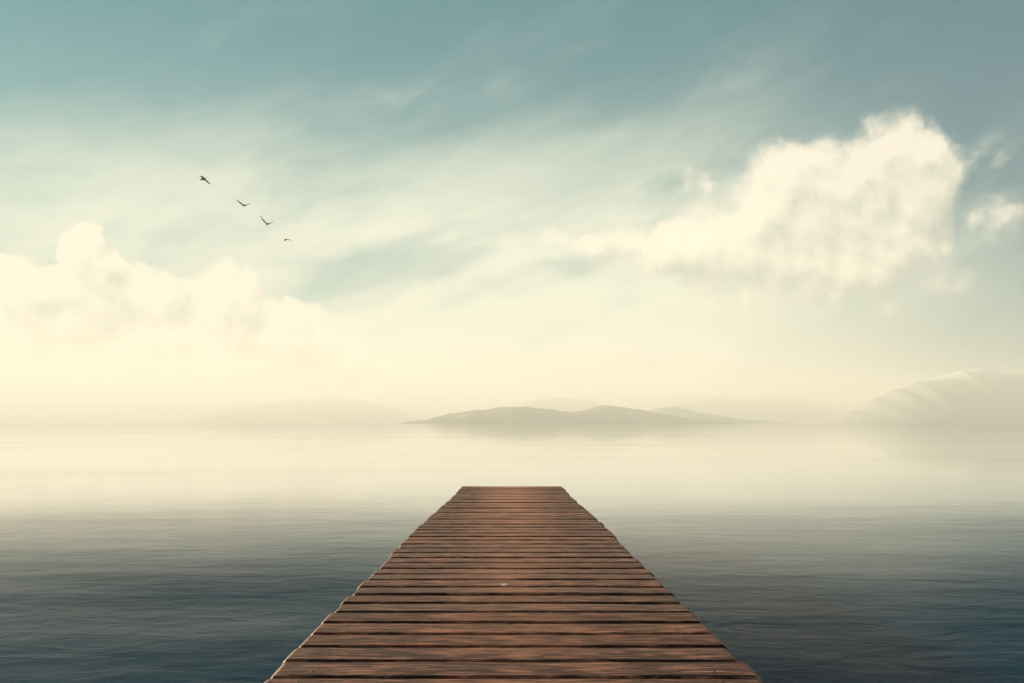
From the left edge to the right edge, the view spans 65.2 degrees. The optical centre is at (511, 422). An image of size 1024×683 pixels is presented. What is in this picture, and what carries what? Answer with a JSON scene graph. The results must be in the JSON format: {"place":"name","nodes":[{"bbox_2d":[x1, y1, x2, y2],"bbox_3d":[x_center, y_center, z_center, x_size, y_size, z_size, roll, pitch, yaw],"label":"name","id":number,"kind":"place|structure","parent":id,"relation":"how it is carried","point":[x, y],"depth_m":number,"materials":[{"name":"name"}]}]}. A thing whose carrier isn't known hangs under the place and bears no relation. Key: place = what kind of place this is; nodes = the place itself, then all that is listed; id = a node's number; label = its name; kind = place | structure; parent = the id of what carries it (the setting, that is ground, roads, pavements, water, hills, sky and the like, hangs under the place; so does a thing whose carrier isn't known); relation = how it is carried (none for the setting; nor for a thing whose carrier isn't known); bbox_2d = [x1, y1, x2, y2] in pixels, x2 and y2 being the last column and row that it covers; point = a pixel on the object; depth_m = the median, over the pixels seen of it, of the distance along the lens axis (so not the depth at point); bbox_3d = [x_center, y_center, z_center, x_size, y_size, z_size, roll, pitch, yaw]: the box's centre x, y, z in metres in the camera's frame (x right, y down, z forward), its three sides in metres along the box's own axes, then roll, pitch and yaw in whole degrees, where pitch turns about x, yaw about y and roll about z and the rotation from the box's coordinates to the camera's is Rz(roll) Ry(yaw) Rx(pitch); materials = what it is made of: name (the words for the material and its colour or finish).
{"place":"outdoors","nodes":[
{"label":"outdoors","id":0,"kind":"place"},
{"bbox_2d":[178,398,423,422],"bbox_3d":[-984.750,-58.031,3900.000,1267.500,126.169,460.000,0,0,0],"label":"hill","id":1,"kind":"structure","parent":0,"point":[330,410],"depth_m":3765.10,"materials":[{"name":"beige"}]},
{"bbox_2d":[0,423,1023,682],"bbox_3d":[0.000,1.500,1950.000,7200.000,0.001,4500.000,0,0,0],"label":"water","id":2,"kind":"structure","parent":0,"point":[262,551],"depth_m":11.16,"materials":[{"name":"blue liquid"}]},
{"bbox_2d":[264,486,761,682],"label":"wooden pier","id":3,"kind":"structure","parent":2,"relation":"in","point":[511,584],"depth_m":4.17,"materials":[{"name":"brown wood"}]},
{"bbox_2d":[0,0,1023,422],"label":"sky","id":4,"kind":"structure","parent":0,"point":[645,205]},
{"bbox_2d":[397,406,668,423],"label":"hill","id":5,"kind":"structure","parent":0,"point":[516,415],"depth_m":1501.60,"materials":[{"name":"beige"}]},
{"bbox_2d":[514,396,603,411],"bbox_3d":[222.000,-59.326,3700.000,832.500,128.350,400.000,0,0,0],"label":"hill","id":6,"kind":"structure","parent":0,"point":[564,403],"depth_m":3646.47,"materials":[{"name":"beige"}]},
{"bbox_2d":[575,405,740,423],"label":"hill","id":7,"kind":"structure","parent":0,"point":[631,413],"depth_m":1672.39,"materials":[{"name":"beige"}]},
{"bbox_2d":[649,406,793,423],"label":"hill","id":8,"kind":"structure","parent":0,"point":[677,411],"depth_m":2069.96,"materials":[{"name":"beige"}]},
{"bbox_2d":[647,397,849,422],"bbox_3d":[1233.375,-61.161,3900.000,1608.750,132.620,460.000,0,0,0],"label":"hill","id":9,"kind":"structure","parent":0,"point":[779,411],"depth_m":3786.80,"materials":[{"name":"beige"}]},
{"bbox_2d":[796,369,1023,423],"bbox_3d":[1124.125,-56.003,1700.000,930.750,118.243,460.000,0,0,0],"label":"mountain","id":10,"kind":"structure","parent":0,"point":[976,396],"depth_m":1585.96,"materials":[{"name":"beige"}]}
]}

